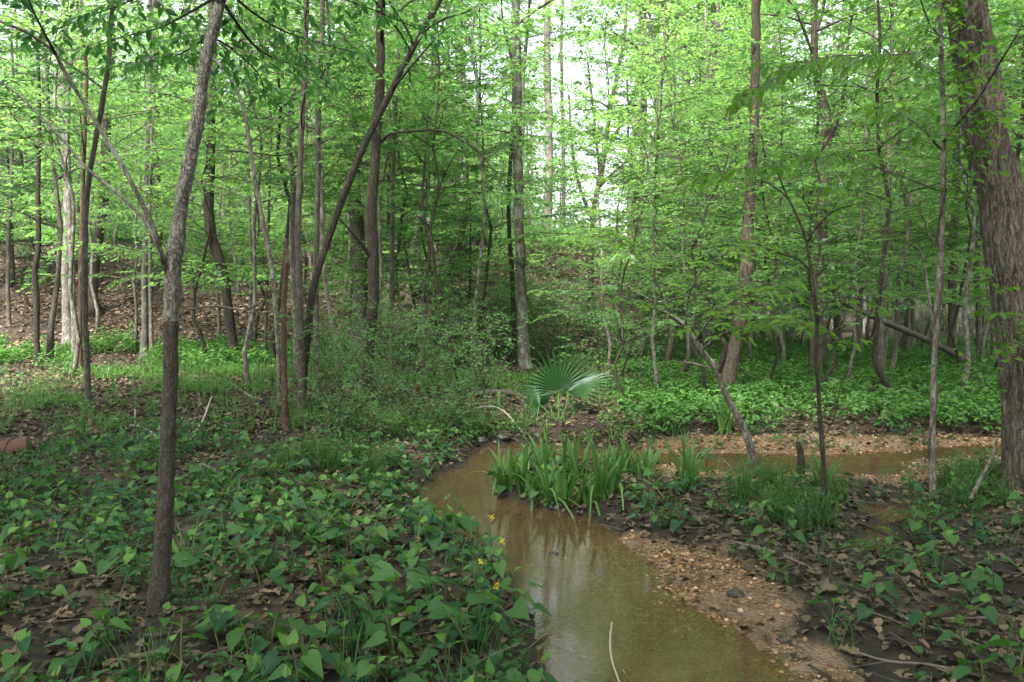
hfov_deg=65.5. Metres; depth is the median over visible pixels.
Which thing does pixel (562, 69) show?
slope tree
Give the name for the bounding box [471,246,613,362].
shrub
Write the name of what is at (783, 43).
understory tree
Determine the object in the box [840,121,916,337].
understory tree
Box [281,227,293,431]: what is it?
dead snag
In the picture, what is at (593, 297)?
shrub
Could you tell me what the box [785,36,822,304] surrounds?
tall tree
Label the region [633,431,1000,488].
gravel
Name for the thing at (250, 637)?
heart leaf plant
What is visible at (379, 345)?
shrub
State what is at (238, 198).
understory tree
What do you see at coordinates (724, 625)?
gravel
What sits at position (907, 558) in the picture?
heart leaf plant
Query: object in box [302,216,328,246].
shrub
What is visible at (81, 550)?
heart leaf plant
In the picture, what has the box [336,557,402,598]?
heart leaf plant
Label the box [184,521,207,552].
heart leaf plant
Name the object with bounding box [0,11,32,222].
leafy tree
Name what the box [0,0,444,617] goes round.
young tree
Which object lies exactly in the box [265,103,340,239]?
understory tree
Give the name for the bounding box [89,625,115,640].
heart leaf plant
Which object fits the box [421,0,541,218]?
tall tree
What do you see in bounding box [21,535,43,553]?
heart leaf plant
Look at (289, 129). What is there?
stemmed tree
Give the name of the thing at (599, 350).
shrub
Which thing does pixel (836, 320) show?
flat land tree
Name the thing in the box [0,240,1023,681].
ground
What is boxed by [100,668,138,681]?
heart leaf plant
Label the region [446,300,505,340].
shrub
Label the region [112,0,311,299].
understory tree
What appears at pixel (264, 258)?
shrub
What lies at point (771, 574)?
heart leaf plant
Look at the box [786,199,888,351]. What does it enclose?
understory tree
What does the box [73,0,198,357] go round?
woodland tree
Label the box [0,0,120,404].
woodland tree
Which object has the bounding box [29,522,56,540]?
heart leaf plant
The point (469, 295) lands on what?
evergreen tree
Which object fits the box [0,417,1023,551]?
heart leaf carpet
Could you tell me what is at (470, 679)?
heart leaf plant
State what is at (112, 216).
shrub
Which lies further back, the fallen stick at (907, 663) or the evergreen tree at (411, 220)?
the evergreen tree at (411, 220)
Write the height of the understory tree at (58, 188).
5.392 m
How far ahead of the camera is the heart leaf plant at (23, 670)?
2.95 m
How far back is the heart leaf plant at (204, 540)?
4.58 m
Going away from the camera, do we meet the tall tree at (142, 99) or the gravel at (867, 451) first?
the gravel at (867, 451)
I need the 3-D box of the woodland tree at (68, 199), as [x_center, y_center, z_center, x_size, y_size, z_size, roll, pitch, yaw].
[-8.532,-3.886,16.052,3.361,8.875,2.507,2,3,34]
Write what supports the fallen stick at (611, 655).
on the water
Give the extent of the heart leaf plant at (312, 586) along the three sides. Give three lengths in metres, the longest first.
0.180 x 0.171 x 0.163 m
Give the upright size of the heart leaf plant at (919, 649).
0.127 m
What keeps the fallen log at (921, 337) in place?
on the ground at (602, 602)
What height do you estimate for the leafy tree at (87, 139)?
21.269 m
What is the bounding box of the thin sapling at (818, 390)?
[693,172,894,502]
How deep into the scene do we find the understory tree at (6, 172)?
26.67 m
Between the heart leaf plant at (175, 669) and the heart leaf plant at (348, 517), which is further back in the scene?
the heart leaf plant at (348, 517)
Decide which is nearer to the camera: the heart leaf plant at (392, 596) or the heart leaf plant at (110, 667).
the heart leaf plant at (110, 667)
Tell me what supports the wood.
on the ground at (602, 602)
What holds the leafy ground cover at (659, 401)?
on the ground at (602, 602)
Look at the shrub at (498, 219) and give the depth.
30.49 m
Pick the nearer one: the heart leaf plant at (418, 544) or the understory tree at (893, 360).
the heart leaf plant at (418, 544)
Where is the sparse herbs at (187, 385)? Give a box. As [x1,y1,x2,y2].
[0,354,635,444]
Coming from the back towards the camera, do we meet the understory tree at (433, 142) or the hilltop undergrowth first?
the hilltop undergrowth
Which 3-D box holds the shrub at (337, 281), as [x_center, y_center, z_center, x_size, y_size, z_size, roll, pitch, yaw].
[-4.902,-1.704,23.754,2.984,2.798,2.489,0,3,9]
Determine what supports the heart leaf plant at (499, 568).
on the ground at (602, 602)
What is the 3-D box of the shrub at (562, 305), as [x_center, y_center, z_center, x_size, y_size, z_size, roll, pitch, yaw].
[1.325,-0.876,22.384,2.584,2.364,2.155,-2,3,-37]
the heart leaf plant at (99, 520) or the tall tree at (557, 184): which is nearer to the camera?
the heart leaf plant at (99, 520)
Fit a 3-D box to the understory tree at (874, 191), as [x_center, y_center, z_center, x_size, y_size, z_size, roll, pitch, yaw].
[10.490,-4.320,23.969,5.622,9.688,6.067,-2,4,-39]
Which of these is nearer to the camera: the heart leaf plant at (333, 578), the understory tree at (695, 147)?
the heart leaf plant at (333, 578)
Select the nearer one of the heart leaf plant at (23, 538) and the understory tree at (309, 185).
the heart leaf plant at (23, 538)
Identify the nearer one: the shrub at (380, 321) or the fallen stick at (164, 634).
the fallen stick at (164, 634)
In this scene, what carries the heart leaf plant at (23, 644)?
on the ground at (602, 602)
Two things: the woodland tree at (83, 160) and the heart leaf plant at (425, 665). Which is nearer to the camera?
the heart leaf plant at (425, 665)
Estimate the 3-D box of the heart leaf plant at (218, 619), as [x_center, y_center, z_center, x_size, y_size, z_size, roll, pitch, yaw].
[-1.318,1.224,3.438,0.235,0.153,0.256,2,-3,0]
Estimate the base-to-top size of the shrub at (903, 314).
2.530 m
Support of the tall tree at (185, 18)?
on the ground at (602, 602)
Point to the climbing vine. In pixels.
(956, 13)
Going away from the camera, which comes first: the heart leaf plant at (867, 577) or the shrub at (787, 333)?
the heart leaf plant at (867, 577)
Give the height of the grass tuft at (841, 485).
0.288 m
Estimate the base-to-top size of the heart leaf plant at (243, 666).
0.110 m
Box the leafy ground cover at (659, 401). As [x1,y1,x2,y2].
[593,267,1000,441]
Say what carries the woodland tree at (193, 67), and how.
on the ground at (602, 602)
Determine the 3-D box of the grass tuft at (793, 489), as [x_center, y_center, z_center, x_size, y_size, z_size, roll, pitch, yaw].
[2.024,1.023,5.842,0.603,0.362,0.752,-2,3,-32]
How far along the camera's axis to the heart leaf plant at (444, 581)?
3.89 m
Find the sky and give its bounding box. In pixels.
[0,0,1013,304]
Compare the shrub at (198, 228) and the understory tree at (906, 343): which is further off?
the shrub at (198, 228)
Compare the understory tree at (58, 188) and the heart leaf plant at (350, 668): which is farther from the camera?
the understory tree at (58, 188)
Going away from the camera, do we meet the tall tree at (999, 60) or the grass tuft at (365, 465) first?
the grass tuft at (365, 465)
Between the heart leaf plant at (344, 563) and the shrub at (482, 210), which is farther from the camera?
the shrub at (482, 210)
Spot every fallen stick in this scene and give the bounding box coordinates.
[109,409,155,436]
[113,649,158,661]
[142,630,189,639]
[190,396,211,438]
[190,455,243,490]
[436,406,524,435]
[609,622,631,681]
[713,537,822,574]
[714,503,790,535]
[808,664,832,681]
[823,555,854,565]
[856,520,921,545]
[856,651,986,676]
[882,603,986,648]
[941,616,1023,620]
[949,588,1023,603]
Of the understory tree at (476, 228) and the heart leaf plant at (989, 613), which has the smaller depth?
the heart leaf plant at (989, 613)
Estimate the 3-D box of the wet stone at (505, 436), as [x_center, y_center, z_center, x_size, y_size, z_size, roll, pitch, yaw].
[-0.107,1.094,8.946,0.230,0.133,0.212,0,3,0]
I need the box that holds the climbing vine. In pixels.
[895,0,1023,396]
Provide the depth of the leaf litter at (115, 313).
25.52 m
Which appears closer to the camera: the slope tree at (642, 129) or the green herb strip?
the green herb strip
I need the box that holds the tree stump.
[796,441,805,480]
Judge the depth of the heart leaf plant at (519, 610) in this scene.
3.64 m
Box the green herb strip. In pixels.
[0,321,634,374]
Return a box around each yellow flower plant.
[459,559,498,603]
[471,514,503,589]
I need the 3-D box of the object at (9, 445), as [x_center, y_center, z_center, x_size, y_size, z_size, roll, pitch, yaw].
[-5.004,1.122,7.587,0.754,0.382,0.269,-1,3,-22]
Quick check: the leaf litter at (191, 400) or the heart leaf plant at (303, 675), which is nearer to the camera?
the heart leaf plant at (303, 675)
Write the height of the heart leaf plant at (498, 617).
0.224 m
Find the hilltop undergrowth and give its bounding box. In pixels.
[0,215,730,327]
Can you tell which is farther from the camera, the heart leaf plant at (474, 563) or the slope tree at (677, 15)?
the slope tree at (677, 15)
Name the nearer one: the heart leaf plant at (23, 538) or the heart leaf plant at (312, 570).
the heart leaf plant at (312, 570)
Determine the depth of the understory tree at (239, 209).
32.11 m
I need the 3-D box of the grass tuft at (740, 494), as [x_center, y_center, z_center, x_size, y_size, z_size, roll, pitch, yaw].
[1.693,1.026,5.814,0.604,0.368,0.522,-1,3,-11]
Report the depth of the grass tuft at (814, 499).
5.66 m
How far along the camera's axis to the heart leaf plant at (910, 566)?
4.11 m
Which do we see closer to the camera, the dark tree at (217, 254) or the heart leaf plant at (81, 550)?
the heart leaf plant at (81, 550)
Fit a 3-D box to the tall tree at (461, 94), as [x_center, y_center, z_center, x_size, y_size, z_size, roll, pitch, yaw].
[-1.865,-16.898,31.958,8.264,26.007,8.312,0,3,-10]
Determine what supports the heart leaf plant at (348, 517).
on the ground at (602, 602)
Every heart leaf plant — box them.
[0,521,50,543]
[0,526,28,566]
[0,531,27,550]
[0,553,44,591]
[0,563,17,607]
[0,630,35,662]
[0,661,34,681]
[0,669,48,681]
[1,628,26,679]
[2,509,46,535]
[3,551,11,557]
[8,523,29,551]
[12,525,52,570]
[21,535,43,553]
[23,521,78,547]
[24,565,65,601]
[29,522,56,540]
[38,568,67,595]
[42,637,97,672]
[48,538,86,558]
[51,665,60,681]
[54,535,81,547]
[59,542,87,573]
[62,515,84,539]
[63,638,110,674]
[66,518,104,534]
[80,608,129,651]
[80,617,131,661]
[81,526,104,561]
[83,504,119,532]
[84,512,129,543]
[86,533,118,554]
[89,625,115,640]
[97,552,139,589]
[97,616,136,643]
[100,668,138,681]
[102,656,131,681]
[108,547,139,559]
[109,532,147,557]
[113,549,144,571]
[116,536,137,552]
[123,559,151,583]
[128,570,150,588]
[132,509,153,533]
[133,552,200,566]
[137,637,166,681]
[145,514,178,551]
[145,601,170,632]
[157,634,176,662]
[165,616,207,681]
[170,546,206,567]
[173,604,240,634]
[181,564,207,591]
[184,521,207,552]
[184,605,238,637]
[185,534,204,556]
[193,536,222,554]
[193,605,251,647]
[200,536,230,566]
[200,569,222,581]
[201,523,242,546]
[204,671,239,681]
[212,528,235,557]
[216,611,253,652]
[221,528,246,544]
[223,540,249,560]
[223,646,242,681]
[224,657,257,681]
[229,566,254,597]
[234,549,276,568]
[235,623,261,664]
[235,651,266,676]
[237,549,285,590]
[238,523,263,553]
[239,614,289,640]
[244,538,269,555]
[245,542,273,555]
[246,550,289,572]
[248,513,281,537]
[251,610,288,654]
[260,624,328,681]
[265,519,284,549]
[265,628,323,681]
[270,510,300,536]
[270,593,305,645]
[273,505,299,536]
[274,561,301,593]
[274,644,339,681]
[279,550,311,583]
[282,664,311,681]
[284,661,316,681]
[290,531,319,551]
[294,634,344,671]
[298,612,326,634]
[306,513,348,541]
[306,532,345,582]
[307,510,336,557]
[307,520,328,541]
[307,538,341,565]
[307,557,340,593]
[308,602,346,642]
[310,571,372,628]
[314,514,347,545]
[314,586,361,613]
[325,512,364,546]
[327,557,348,581]
[327,620,355,651]
[329,516,366,559]
[332,571,363,597]
[332,633,367,660]
[333,618,357,675]
[336,519,382,542]
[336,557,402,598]
[338,531,365,557]
[338,558,360,577]
[338,659,377,681]
[339,582,385,629]
[341,537,381,569]
[342,577,368,607]
[349,516,388,556]
[350,558,384,589]
[353,590,390,648]
[356,651,386,681]
[362,618,413,666]
[364,512,398,555]
[367,655,397,681]
[368,563,435,606]
[368,604,405,656]
[369,585,392,606]
[371,512,407,549]
[375,603,416,639]
[380,542,404,557]
[383,545,404,564]
[385,599,460,638]
[387,544,407,559]
[387,567,425,620]
[390,529,417,547]
[391,586,415,605]
[399,674,424,681]
[400,511,427,557]
[400,564,429,583]
[401,655,435,677]
[402,547,429,569]
[405,511,440,557]
[408,556,451,597]
[409,599,449,622]
[411,539,434,564]
[414,515,447,537]
[416,639,462,667]
[417,492,459,540]
[420,575,443,605]
[420,621,455,656]
[422,512,471,546]
[423,579,466,622]
[426,512,458,552]
[427,586,470,626]
[434,540,462,557]
[434,630,469,681]
[435,622,478,671]
[438,593,496,652]
[440,564,472,601]
[440,593,458,618]
[441,517,462,550]
[447,539,471,563]
[448,613,489,646]
[449,602,484,637]
[455,558,480,571]
[456,572,486,592]
[460,559,484,582]
[463,577,489,594]
[464,612,508,643]
[464,675,473,681]
[465,535,490,547]
[471,590,506,615]
[472,530,479,554]
[473,669,501,681]
[474,520,499,560]
[474,546,500,562]
[474,657,526,681]
[480,583,529,633]
[482,547,512,585]
[485,536,508,573]
[488,612,510,668]
[490,574,514,602]
[494,674,522,681]
[497,566,534,603]
[512,581,552,616]
[523,650,556,681]
[744,529,772,556]
[751,524,778,570]
[758,554,785,580]
[805,598,852,617]
[838,539,864,549]
[850,545,871,570]
[856,578,896,620]
[862,565,899,602]
[867,545,894,573]
[868,537,884,553]
[899,625,922,657]
[900,544,940,576]
[902,551,938,589]
[903,612,942,635]
[907,610,943,630]
[920,527,966,572]
[924,572,966,608]
[927,593,996,626]
[936,613,982,664]
[939,571,976,598]
[949,657,997,681]
[951,601,977,639]
[968,550,1021,600]
[971,626,1023,681]
[975,564,1002,593]
[985,634,1023,670]
[1013,666,1023,675]
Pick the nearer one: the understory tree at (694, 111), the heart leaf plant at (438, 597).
the heart leaf plant at (438, 597)
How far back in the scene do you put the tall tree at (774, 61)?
34.70 m
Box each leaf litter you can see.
[0,238,928,356]
[0,343,1000,446]
[0,410,1023,681]
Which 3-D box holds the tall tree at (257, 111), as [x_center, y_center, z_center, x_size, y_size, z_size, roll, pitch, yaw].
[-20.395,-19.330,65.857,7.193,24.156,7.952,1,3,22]
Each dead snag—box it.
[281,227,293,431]
[721,459,734,473]
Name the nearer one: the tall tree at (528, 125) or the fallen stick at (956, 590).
the fallen stick at (956, 590)
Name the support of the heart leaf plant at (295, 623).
on the ground at (602, 602)
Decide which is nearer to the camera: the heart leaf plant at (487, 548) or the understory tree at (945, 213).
the heart leaf plant at (487, 548)
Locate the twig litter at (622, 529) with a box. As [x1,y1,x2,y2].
[0,387,1023,681]
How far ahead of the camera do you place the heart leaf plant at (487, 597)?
3.79 m
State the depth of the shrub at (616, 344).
19.42 m
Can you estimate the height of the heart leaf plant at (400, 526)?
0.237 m
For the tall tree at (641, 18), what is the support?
on the ground at (602, 602)
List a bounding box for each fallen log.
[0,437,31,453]
[395,288,462,300]
[467,389,529,400]
[818,285,965,359]
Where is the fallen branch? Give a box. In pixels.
[232,383,275,399]
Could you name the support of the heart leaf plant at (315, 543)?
on the ground at (602, 602)
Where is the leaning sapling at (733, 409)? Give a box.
[587,230,835,472]
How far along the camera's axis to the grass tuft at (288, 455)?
6.90 m
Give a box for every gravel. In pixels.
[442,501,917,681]
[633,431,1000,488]
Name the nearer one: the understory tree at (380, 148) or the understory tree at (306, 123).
the understory tree at (306, 123)
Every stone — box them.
[475,435,488,442]
[493,432,511,441]
[531,431,543,437]
[548,551,559,558]
[726,587,745,597]
[776,634,786,642]
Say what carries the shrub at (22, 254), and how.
on the ground at (602, 602)
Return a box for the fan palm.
[519,346,615,420]
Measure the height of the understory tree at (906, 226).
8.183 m
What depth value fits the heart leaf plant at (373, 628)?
3.25 m
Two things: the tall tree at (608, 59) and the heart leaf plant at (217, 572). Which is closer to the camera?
the heart leaf plant at (217, 572)
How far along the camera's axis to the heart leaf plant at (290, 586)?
3.98 m
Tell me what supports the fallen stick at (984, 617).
on the ground at (602, 602)
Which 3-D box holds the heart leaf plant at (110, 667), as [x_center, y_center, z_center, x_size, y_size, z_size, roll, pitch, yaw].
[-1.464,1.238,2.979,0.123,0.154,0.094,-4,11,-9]
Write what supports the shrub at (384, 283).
on the ground at (602, 602)
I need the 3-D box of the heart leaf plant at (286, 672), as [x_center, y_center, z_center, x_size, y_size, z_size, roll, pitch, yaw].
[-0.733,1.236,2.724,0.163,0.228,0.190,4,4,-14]
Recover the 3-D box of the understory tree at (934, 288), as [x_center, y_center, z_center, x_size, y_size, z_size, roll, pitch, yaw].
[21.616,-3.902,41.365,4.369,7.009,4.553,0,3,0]
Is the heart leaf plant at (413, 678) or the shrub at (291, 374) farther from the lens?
the shrub at (291, 374)
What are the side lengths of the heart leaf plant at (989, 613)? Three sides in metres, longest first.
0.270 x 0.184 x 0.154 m
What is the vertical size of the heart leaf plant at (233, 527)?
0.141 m
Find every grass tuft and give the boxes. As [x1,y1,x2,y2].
[261,437,310,467]
[285,421,341,462]
[302,431,351,471]
[333,447,395,477]
[335,422,379,465]
[368,437,409,469]
[714,457,781,505]
[746,457,811,490]
[750,481,787,511]
[752,457,833,504]
[754,476,818,525]
[772,497,831,532]
[779,483,834,515]
[797,479,849,529]
[815,465,856,501]
[917,452,974,486]
[936,476,984,505]
[940,450,1017,492]
[951,445,1001,484]
[978,474,1022,506]
[979,448,1007,483]
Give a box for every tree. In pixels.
[0,0,60,221]
[0,0,90,215]
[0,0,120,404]
[0,0,155,364]
[0,0,176,229]
[0,0,182,375]
[0,0,200,332]
[0,0,228,363]
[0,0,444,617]
[0,1,82,325]
[0,2,93,365]
[0,6,74,241]
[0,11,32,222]
[0,11,76,221]
[0,27,52,220]
[0,34,77,236]
[0,55,42,224]
[0,110,116,282]
[0,113,55,220]
[0,113,56,286]
[2,65,100,248]
[4,148,77,226]
[5,0,135,344]
[7,0,139,203]
[14,26,232,351]
[25,58,80,222]
[27,0,183,368]
[31,144,113,217]
[34,0,242,355]
[34,29,337,358]
[42,1,205,255]
[47,71,138,205]
[52,0,245,298]
[57,59,122,210]
[58,1,161,315]
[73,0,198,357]
[74,0,302,360]
[75,73,170,223]
[89,0,186,188]
[91,0,361,404]
[92,145,142,220]
[100,16,311,340]
[108,0,368,386]
[110,0,181,258]
[110,114,199,218]
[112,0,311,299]
[118,0,415,372]
[119,36,173,221]
[121,0,220,223]
[129,66,227,199]
[149,0,455,388]
[153,96,346,352]
[161,0,271,219]
[161,55,236,218]
[164,0,244,244]
[168,45,234,216]
[170,120,229,218]
[179,1,287,223]
[190,61,424,346]
[204,0,448,175]
[205,0,356,353]
[205,22,271,221]
[206,0,413,396]
[207,0,409,380]
[210,0,342,418]
[215,95,294,231]
[215,140,271,233]
[220,0,284,349]
[227,134,266,222]
[228,0,309,197]
[232,0,445,338]
[236,44,274,219]
[239,9,324,220]
[240,32,370,279]
[241,148,301,222]
[242,0,544,356]
[243,137,306,221]
[253,0,333,220]
[253,1,448,315]
[261,114,333,213]
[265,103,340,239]
[267,86,312,221]
[273,0,520,365]
[281,0,426,360]
[281,4,445,240]
[282,3,441,202]
[282,122,340,216]
[283,59,539,363]
[286,3,499,358]
[292,1,450,159]
[295,0,515,412]
[302,0,447,41]
[308,0,446,372]
[308,0,546,380]
[309,0,512,400]
[310,1,375,253]
[311,70,398,253]
[313,57,515,340]
[325,0,540,363]
[327,28,382,219]
[328,0,582,373]
[330,38,406,239]
[354,0,615,366]
[366,77,547,328]
[367,19,468,194]
[369,30,443,305]
[382,79,527,308]
[382,96,454,265]
[386,0,585,360]
[386,66,497,300]
[411,0,591,370]
[412,124,485,210]
[412,134,492,220]
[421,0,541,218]
[426,3,528,304]
[427,1,489,220]
[433,6,533,313]
[433,190,508,341]
[448,31,560,237]
[448,99,535,220]
[449,0,562,361]
[453,0,573,223]
[454,8,465,215]
[458,107,552,248]
[478,128,553,222]
[487,0,598,146]
[490,37,560,185]
[491,27,574,222]
[493,0,702,370]
[496,24,581,224]
[502,0,807,366]
[508,0,572,245]
[511,184,552,222]
[523,188,557,228]
[524,0,611,230]
[527,0,756,357]
[527,146,707,386]
[529,0,792,387]
[530,0,694,326]
[533,30,736,361]
[538,187,693,410]
[552,0,698,215]
[560,0,740,207]
[575,111,715,324]
[578,0,806,376]
[582,0,663,254]
[590,0,831,350]
[593,0,687,293]
[593,0,784,341]
[593,123,795,394]
[596,0,712,297]
[603,0,797,296]
[607,0,829,81]
[607,21,775,321]
[614,9,813,347]
[615,1,709,315]
[621,100,787,346]
[623,56,872,371]
[623,79,698,238]
[627,2,711,242]
[633,0,844,341]
[643,1,876,362]
[647,9,732,261]
[654,13,796,270]
[657,103,916,386]
[658,0,802,314]
[659,0,784,203]
[660,0,780,345]
[662,5,734,277]
[665,0,893,373]
[670,0,978,366]
[673,5,852,320]
[674,0,840,339]
[678,64,964,405]
[679,1,809,192]
[681,0,747,324]
[690,0,845,324]
[694,6,776,189]
[703,54,935,328]
[707,0,910,378]
[714,149,791,320]
[715,85,900,350]
[718,0,760,394]
[718,0,840,341]
[718,44,801,320]
[719,34,936,346]
[721,0,811,310]
[724,0,1023,400]
[729,258,781,333]
[744,0,1022,378]
[749,173,873,341]
[750,205,852,345]
[751,48,985,381]
[756,95,804,314]
[761,0,912,331]
[766,21,812,288]
[770,0,912,359]
[772,168,895,339]
[773,0,955,382]
[777,2,979,362]
[782,28,973,281]
[785,4,896,346]
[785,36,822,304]
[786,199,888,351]
[787,0,1023,398]
[792,35,990,314]
[795,0,950,330]
[796,41,853,308]
[797,117,903,332]
[801,63,963,343]
[802,5,1023,351]
[804,0,920,332]
[808,2,944,331]
[826,76,1023,367]
[834,0,1023,252]
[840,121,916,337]
[841,133,985,350]
[843,77,892,278]
[853,0,1021,316]
[855,0,948,347]
[858,123,983,348]
[860,0,1023,370]
[860,74,927,303]
[864,5,1023,363]
[870,164,984,331]
[871,74,1017,336]
[871,158,968,289]
[873,2,1019,360]
[874,6,948,322]
[877,1,1023,361]
[886,0,1023,42]
[889,217,973,324]
[890,1,1023,210]
[890,210,945,324]
[891,33,1022,347]
[891,147,1021,348]
[892,167,985,303]
[892,190,986,346]
[895,151,983,332]
[901,0,1021,351]
[901,212,972,317]
[904,0,1023,185]
[907,95,1023,297]
[910,0,1015,333]
[910,24,1022,331]
[917,26,1023,272]
[918,4,1020,99]
[922,84,1023,304]
[923,59,973,326]
[931,155,1022,299]
[942,0,1023,491]
[950,1,1022,170]
[989,0,1015,330]
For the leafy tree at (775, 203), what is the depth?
66.16 m
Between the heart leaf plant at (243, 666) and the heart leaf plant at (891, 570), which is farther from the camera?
the heart leaf plant at (891, 570)
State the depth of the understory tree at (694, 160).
16.36 m
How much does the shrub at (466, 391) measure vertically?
1.383 m
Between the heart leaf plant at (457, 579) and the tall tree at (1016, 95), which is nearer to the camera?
the heart leaf plant at (457, 579)
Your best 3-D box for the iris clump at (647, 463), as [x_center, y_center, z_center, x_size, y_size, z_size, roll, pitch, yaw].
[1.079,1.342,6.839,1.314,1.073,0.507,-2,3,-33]
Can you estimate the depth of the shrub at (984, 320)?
29.19 m
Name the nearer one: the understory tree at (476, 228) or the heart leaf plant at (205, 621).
the heart leaf plant at (205, 621)
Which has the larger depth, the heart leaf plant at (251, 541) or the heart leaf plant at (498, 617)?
the heart leaf plant at (251, 541)
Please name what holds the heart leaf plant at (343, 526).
on the ground at (602, 602)
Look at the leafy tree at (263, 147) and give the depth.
83.42 m
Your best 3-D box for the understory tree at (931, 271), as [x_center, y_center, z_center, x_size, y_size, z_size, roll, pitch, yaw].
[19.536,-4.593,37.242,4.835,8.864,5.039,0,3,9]
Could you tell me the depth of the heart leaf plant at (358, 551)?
4.46 m
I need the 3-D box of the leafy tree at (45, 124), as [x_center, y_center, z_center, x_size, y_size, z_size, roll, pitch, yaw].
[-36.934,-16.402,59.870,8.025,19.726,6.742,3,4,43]
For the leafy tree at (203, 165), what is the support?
on the ground at (602, 602)
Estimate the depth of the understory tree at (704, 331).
21.04 m
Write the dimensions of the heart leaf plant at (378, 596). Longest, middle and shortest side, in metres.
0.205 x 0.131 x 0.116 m
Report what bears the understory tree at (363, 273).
on the ground at (602, 602)
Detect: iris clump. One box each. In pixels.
[452,440,523,496]
[493,455,588,526]
[503,440,559,517]
[513,426,568,475]
[514,452,578,523]
[530,429,601,475]
[567,435,629,526]
[573,464,608,515]
[598,440,663,513]
[602,431,659,474]
[617,435,678,479]
[650,429,736,491]
[702,395,737,439]
[798,449,843,490]
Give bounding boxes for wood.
[2,18,985,307]
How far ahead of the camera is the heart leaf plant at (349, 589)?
3.45 m
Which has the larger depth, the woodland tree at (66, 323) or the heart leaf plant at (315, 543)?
the woodland tree at (66, 323)
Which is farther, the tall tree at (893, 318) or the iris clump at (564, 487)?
the tall tree at (893, 318)
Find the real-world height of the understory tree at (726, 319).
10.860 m
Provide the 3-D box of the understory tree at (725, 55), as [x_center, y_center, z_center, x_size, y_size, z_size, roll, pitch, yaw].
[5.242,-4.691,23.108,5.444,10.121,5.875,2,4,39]
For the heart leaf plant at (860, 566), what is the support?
on the ground at (602, 602)
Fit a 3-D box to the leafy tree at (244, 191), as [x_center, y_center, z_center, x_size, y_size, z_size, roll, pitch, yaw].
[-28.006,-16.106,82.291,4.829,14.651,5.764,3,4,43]
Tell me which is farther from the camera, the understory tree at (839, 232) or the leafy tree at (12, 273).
the leafy tree at (12, 273)
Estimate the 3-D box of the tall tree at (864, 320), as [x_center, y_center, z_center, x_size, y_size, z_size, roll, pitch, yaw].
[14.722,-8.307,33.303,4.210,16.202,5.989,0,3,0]
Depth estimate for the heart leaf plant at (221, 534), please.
4.48 m
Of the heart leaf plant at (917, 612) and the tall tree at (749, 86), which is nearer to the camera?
the heart leaf plant at (917, 612)
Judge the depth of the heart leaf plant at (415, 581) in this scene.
3.82 m
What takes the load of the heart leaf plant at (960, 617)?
on the ground at (602, 602)
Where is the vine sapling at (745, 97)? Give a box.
[675,0,1023,500]
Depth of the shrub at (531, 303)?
23.75 m
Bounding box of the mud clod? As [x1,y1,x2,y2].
[548,501,563,510]
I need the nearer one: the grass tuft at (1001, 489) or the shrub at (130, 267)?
the grass tuft at (1001, 489)
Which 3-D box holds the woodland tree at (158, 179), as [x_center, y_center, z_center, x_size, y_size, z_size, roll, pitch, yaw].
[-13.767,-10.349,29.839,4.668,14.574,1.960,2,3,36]
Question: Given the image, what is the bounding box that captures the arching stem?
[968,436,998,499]
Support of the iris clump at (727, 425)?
on the ground at (602, 602)
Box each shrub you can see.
[0,219,49,262]
[4,236,34,256]
[48,216,117,264]
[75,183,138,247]
[88,196,171,288]
[88,203,142,241]
[133,259,163,283]
[184,221,257,275]
[186,211,223,250]
[189,228,247,280]
[200,213,240,253]
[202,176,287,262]
[252,282,417,409]
[254,327,360,403]
[257,253,279,263]
[259,352,338,411]
[264,358,376,443]
[270,300,471,427]
[301,207,346,256]
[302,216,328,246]
[302,243,398,323]
[310,203,406,258]
[313,378,400,438]
[319,278,421,385]
[320,277,453,404]
[327,256,424,315]
[333,272,395,331]
[341,391,411,441]
[345,275,509,396]
[353,337,469,421]
[377,301,396,336]
[380,275,407,307]
[380,312,534,415]
[381,192,437,242]
[381,234,512,362]
[383,304,467,359]
[386,277,503,374]
[386,369,480,438]
[400,263,533,347]
[409,265,530,385]
[417,238,453,272]
[418,302,497,359]
[420,284,497,352]
[429,391,496,440]
[431,265,488,317]
[434,178,501,261]
[435,191,505,255]
[442,188,504,244]
[442,278,572,360]
[443,271,535,344]
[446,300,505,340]
[461,188,513,238]
[464,215,498,244]
[467,271,600,365]
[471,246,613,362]
[477,193,525,245]
[479,274,516,314]
[481,252,563,304]
[482,247,591,344]
[484,309,560,351]
[496,222,568,274]
[503,285,551,330]
[506,268,541,298]
[515,268,600,345]
[525,223,587,280]
[529,279,599,350]
[529,317,590,364]
[529,323,568,362]
[533,214,572,250]
[538,277,571,309]
[550,332,585,357]
[563,348,596,376]
[565,276,635,319]
[569,294,616,335]
[569,309,636,365]
[571,224,628,283]
[572,294,599,310]
[589,329,636,355]
[609,291,664,351]
[609,292,679,343]
[612,330,650,355]
[613,334,668,372]
[623,300,710,362]
[641,313,695,359]
[764,312,806,345]
[765,300,826,343]
[772,271,876,345]
[773,298,810,343]
[864,277,974,346]
[874,282,928,332]
[885,302,944,343]
[889,314,930,344]
[915,296,973,337]
[941,314,990,346]
[967,299,990,336]
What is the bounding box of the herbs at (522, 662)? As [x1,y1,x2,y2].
[0,408,1023,681]
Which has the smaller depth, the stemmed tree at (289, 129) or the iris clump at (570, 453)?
the iris clump at (570, 453)
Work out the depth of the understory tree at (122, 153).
35.30 m
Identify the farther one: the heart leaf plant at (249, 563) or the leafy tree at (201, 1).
the leafy tree at (201, 1)
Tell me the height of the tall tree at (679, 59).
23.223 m
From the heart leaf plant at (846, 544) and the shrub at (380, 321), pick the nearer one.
the heart leaf plant at (846, 544)
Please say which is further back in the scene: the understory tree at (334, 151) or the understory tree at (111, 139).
the understory tree at (111, 139)

